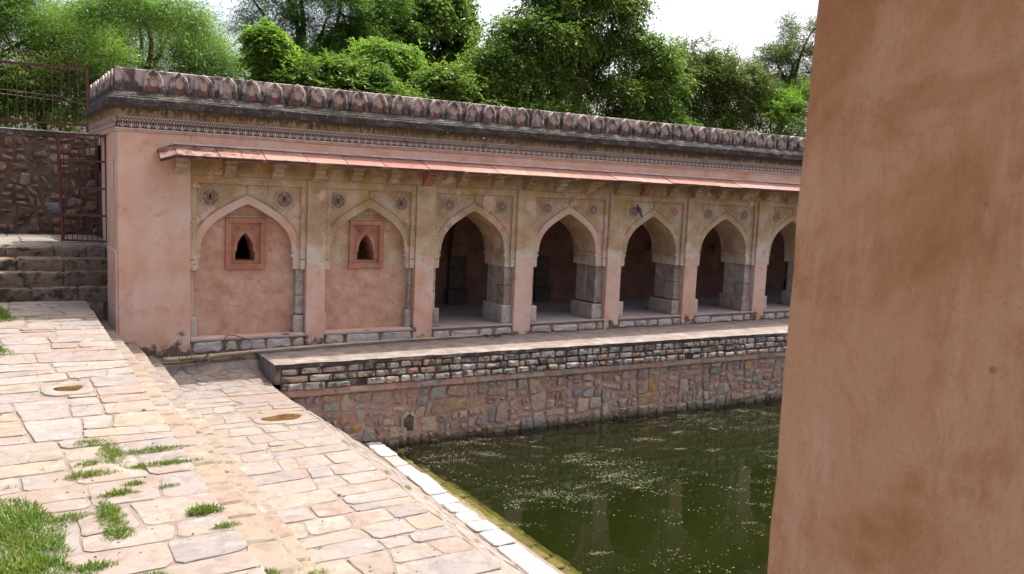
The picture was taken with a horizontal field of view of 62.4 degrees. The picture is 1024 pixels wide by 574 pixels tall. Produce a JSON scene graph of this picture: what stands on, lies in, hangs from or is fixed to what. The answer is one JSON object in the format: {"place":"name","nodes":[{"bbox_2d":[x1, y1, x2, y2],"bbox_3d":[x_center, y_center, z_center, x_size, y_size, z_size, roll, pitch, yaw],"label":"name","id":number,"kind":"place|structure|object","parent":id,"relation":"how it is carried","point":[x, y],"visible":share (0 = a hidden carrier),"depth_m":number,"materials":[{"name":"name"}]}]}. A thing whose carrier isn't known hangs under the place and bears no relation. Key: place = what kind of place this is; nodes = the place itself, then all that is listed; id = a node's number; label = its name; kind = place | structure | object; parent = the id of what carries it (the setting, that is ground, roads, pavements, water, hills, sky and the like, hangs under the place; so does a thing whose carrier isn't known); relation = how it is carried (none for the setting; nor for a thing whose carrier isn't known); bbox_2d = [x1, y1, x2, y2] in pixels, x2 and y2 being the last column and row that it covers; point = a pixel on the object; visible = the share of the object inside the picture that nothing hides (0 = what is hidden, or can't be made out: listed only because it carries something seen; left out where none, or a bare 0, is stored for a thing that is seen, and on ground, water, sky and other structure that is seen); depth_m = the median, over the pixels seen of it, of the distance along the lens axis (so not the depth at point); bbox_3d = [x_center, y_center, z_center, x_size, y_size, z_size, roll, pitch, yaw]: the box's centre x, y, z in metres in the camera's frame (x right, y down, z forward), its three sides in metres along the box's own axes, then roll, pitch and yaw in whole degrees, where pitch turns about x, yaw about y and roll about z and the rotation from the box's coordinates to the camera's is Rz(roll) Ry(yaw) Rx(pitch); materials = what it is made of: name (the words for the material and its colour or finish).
{"place":"outdoors","nodes":[
{"label":"outdoors","id":0,"kind":"place"},
{"bbox_2d":[97,145,101,171],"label":"ground","id":1,"kind":"structure","parent":0,"point":[100,166],"depth_m":34.56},
{"bbox_2d":[0,127,98,235],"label":"rubble wall","id":2,"kind":"structure","parent":1,"relation":"on","point":[29,196],"depth_m":18.08,"materials":[{"name":"brown stone"}]},
{"bbox_2d":[0,47,88,132],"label":"iron railing","id":3,"kind":"object","parent":2,"relation":"on","point":[60,67],"visible":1,"depth_m":18.01,"materials":[{"name":"brown metal"}]},
{"bbox_2d":[0,233,105,247],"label":"gate landing","id":4,"kind":"object","parent":1,"relation":"on","point":[53,241],"visible":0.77,"depth_m":16.50,"materials":[{"name":"stone"}]},
{"bbox_2d":[0,20,127,130],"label":"leafy shrub","id":5,"kind":"object","parent":1,"relation":"on","point":[94,75],"visible":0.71,"depth_m":19.32,"materials":[{"name":"green plant"}]},
{"bbox_2d":[0,0,155,91],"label":"acacia tree","id":6,"kind":"object","parent":1,"relation":"on","point":[31,14],"visible":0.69,"depth_m":20.66,"materials":[{"name":"green plant"}]},
{"bbox_2d":[1,0,252,102],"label":"acacia tree","id":7,"kind":"object","parent":1,"relation":"on","point":[148,18],"visible":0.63,"depth_m":20.70,"materials":[{"name":"green plant"}]},
{"bbox_2d":[232,16,306,84],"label":"creeper column","id":8,"kind":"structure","parent":1,"relation":"on","point":[266,47],"depth_m":23.89,"materials":[{"name":"green plant"}]},
{"bbox_2d":[214,0,422,73],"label":"acacia tree","id":9,"kind":"object","parent":1,"relation":"on","point":[331,38],"visible":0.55,"depth_m":31.68,"materials":[{"name":"green plant"}]},
{"bbox_2d":[263,46,435,98],"bbox_3d":[-4.780,-5.265,25.093,5.423,3.606,3.965,-1,8,-32],"label":"broadleaf shrub","id":10,"kind":"object","parent":1,"relation":"on","point":[336,71],"visible":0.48,"depth_m":24.12,"materials":[{"name":"green plant"}]},
{"bbox_2d":[345,33,434,85],"bbox_3d":[-4.154,-5.994,27.859,4.360,4.496,3.219,-1,8,-32],"label":"drooping tree","id":11,"kind":"object","parent":1,"relation":"on","point":[402,62],"visible":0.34,"depth_m":26.95,"materials":[{"name":"green plant"}]},
{"bbox_2d":[0,54,802,135],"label":"wood","id":12,"kind":"object","parent":1,"relation":"on","point":[52,126],"depth_m":34.67,"materials":[{"name":"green plant"}]},
{"bbox_2d":[338,0,488,80],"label":"vine covered tree","id":13,"kind":"object","parent":1,"relation":"on","point":[445,27],"visible":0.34,"depth_m":35.40,"materials":[{"name":"green plant"}]},
{"bbox_2d":[82,65,804,357],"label":"arcade building","id":14,"kind":"structure","parent":1,"relation":"on","point":[261,215],"depth_m":16.49,"materials":[{"name":"pink paint"}]},
{"bbox_2d":[56,132,106,242],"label":"iron gate","id":15,"kind":"structure","parent":14,"relation":"attached to","point":[60,186],"depth_m":15.45,"materials":[{"name":"brown metal"}]},
{"bbox_2d":[225,207,265,268],"bbox_3d":[-4.827,-0.892,15.163,0.704,1.107,0.457,-1,8,-32],"label":"niche window","id":16,"kind":"structure","parent":14,"relation":"in","point":[253,230],"depth_m":15.02,"materials":[{"name":"concrete"}]},
{"bbox_2d":[348,210,384,267],"bbox_3d":[-2.890,-0.939,16.365,0.704,1.107,0.457,-1,8,-32],"label":"niche window","id":17,"kind":"structure","parent":14,"relation":"in","point":[369,230],"depth_m":16.23,"materials":[{"name":"concrete"}]},
{"bbox_2d":[636,204,642,216],"bbox_3d":[2.908,-1.747,19.317,0.203,0.312,0.092,-1,8,-32],"label":"pigeon","id":18,"kind":"object","parent":14,"relation":"on","point":[639,209],"visible":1,"depth_m":19.29,"materials":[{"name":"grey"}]},
{"bbox_2d":[400,52,555,108],"bbox_3d":[-1.443,-5.640,27.376,6.482,4.143,3.543,-1,8,-32],"label":"broadleaf shrub","id":19,"kind":"object","parent":1,"relation":"on","point":[445,83],"visible":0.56,"depth_m":26.77,"materials":[{"name":"green plant"}]},
{"bbox_2d":[500,80,602,116],"bbox_3d":[0.944,-5.343,28.360,2.928,3.549,5.493,9,9,43],"label":"understory shrub","id":20,"kind":"object","parent":1,"relation":"on","point":[570,108],"visible":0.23,"depth_m":28.08,"materials":[{"name":"green plant"}]},
{"bbox_2d":[448,0,705,124],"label":"tall broadleaf tree","id":21,"kind":"object","parent":1,"relation":"on","point":[561,45],"visible":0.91,"depth_m":29.43,"materials":[{"name":"green plant"}]},
{"bbox_2d":[608,96,704,126],"bbox_3d":[4.859,-5.450,30.844,3.148,3.560,5.872,8,9,42],"label":"understory shrub","id":22,"kind":"object","parent":1,"relation":"on","point":[669,118],"visible":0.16,"depth_m":30.85,"materials":[{"name":"green plant"}]},
{"bbox_2d":[632,30,795,133],"bbox_3d":[8.409,-7.252,35.290,9.905,6.470,4.708,-1,8,-32],"label":"overgrown tree","id":23,"kind":"object","parent":1,"relation":"on","point":[726,88],"visible":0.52,"depth_m":34.19,"materials":[{"name":"green plant"}]},
{"bbox_2d":[732,71,810,136],"bbox_3d":[12.030,-6.682,36.309,6.307,5.436,3.430,-3,8,-39],"label":"bright shrub","id":24,"kind":"object","parent":1,"relation":"on","point":[793,102],"visible":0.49,"depth_m":35.44,"materials":[{"name":"green plant"}]},
{"bbox_2d":[740,7,816,129],"bbox_3d":[12.948,-8.579,38.939,6.853,8.700,4.030,1,7,-17],"label":"acacia tree","id":25,"kind":"object","parent":1,"relation":"on","point":[784,52],"visible":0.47,"depth_m":38.00,"materials":[{"name":"green plant"}]},
{"bbox_2d":[0,300,265,573],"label":"pavement","id":26,"kind":"structure","parent":0,"point":[169,547],"depth_m":7.19,"materials":[{"name":"stone"}]},
{"bbox_2d":[0,245,107,319],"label":"stone stairs","id":27,"kind":"structure","parent":26,"relation":"on","point":[58,273],"depth_m":14.69,"materials":[{"name":"grey stone"}]},
{"bbox_2d":[40,381,92,396],"bbox_3d":[-4.838,1.120,9.179,0.507,0.056,0.643,-1,8,-32],"label":"hollow stone","id":28,"kind":"object","parent":26,"relation":"on","point":[53,389],"visible":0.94,"depth_m":9.14,"materials":[{"name":"stone"}]},
{"bbox_2d":[0,244,455,573],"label":"grass","id":29,"kind":"structure","parent":26,"relation":"on","point":[25,558],"depth_m":5.82,"materials":[{"name":"green plant"}]},
{"bbox_2d":[99,320,322,573],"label":"pavement steps","id":30,"kind":"structure","parent":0,"point":[263,529],"depth_m":8.01,"materials":[{"name":"stone"}]},
{"bbox_2d":[157,353,507,573],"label":"pavement","id":31,"kind":"structure","parent":0,"point":[341,537],"depth_m":9.36,"materials":[{"name":"stone"}]},
{"bbox_2d":[0,306,457,573],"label":"stone chips","id":32,"kind":"object","parent":31,"relation":"on","point":[339,494],"visible":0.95,"depth_m":8.54,"materials":[{"name":"stone"}]},
{"bbox_2d":[250,411,310,424],"bbox_3d":[-3.286,1.879,12.021,0.807,0.056,0.564,-1,8,-32],"label":"hollow stone","id":33,"kind":"object","parent":31,"relation":"on","point":[274,418],"visible":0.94,"depth_m":12.01,"materials":[{"name":"stone"}]},
{"bbox_2d":[280,392,521,573],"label":"tank slope","id":34,"kind":"structure","parent":0,"point":[459,530],"depth_m":11.06,"materials":[{"name":"stone"}]},
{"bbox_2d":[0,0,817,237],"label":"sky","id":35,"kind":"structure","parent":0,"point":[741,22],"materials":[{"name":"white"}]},
{"bbox_2d":[400,457,582,573],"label":"tank floor","id":36,"kind":"structure","parent":0,"point":[510,529],"depth_m":13.24,"materials":[{"name":"stone"}]},
{"bbox_2d":[363,442,563,573],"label":"tank kerb","id":37,"kind":"structure","parent":36,"relation":"on","point":[522,558],"depth_m":11.67,"materials":[{"name":"white stone"}]},
{"bbox_2d":[254,318,788,522],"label":"terrace wall","id":38,"kind":"structure","parent":36,"relation":"on","point":[569,389],"depth_m":17.14,"materials":[{"name":"stone"}]},
{"bbox_2d":[163,334,481,361],"bbox_3d":[-3.169,1.088,15.646,6.271,0.101,0.196,-2,8,-37],"label":"pipe","id":39,"kind":"object","parent":38,"relation":"on","point":[180,358],"visible":1,"depth_m":15.14,"materials":[{"name":"metal"}]},
{"bbox_2d":[203,335,252,359],"bbox_3d":[-4.973,1.009,14.595,0.246,0.314,1.076,6,7,30],"label":"wire loop","id":40,"kind":"object","parent":39,"relation":"attached to","point":[226,345],"visible":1,"depth_m":14.73,"materials":[{"name":"brown metal"}]},
{"bbox_2d":[479,333,511,337],"bbox_3d":[-0.290,1.006,17.548,0.858,0.063,0.192,-1,8,-32],"label":"wire tangle","id":41,"kind":"object","parent":38,"relation":"on","point":[487,336],"visible":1,"depth_m":17.45,"materials":[{"name":"brown metal"}]},
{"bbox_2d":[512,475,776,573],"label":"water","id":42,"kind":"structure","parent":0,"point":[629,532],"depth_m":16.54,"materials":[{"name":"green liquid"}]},
{"bbox_2d":[400,403,779,572],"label":"floating scum","id":43,"kind":"object","parent":42,"relation":"on","point":[603,476],"visible":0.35,"depth_m":14.10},
{"bbox_2d":[767,0,1023,573],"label":"plaster pier","id":44,"kind":"structure","parent":0,"point":[901,442],"depth_m":1.08,"materials":[{"name":"paint"}]}
]}

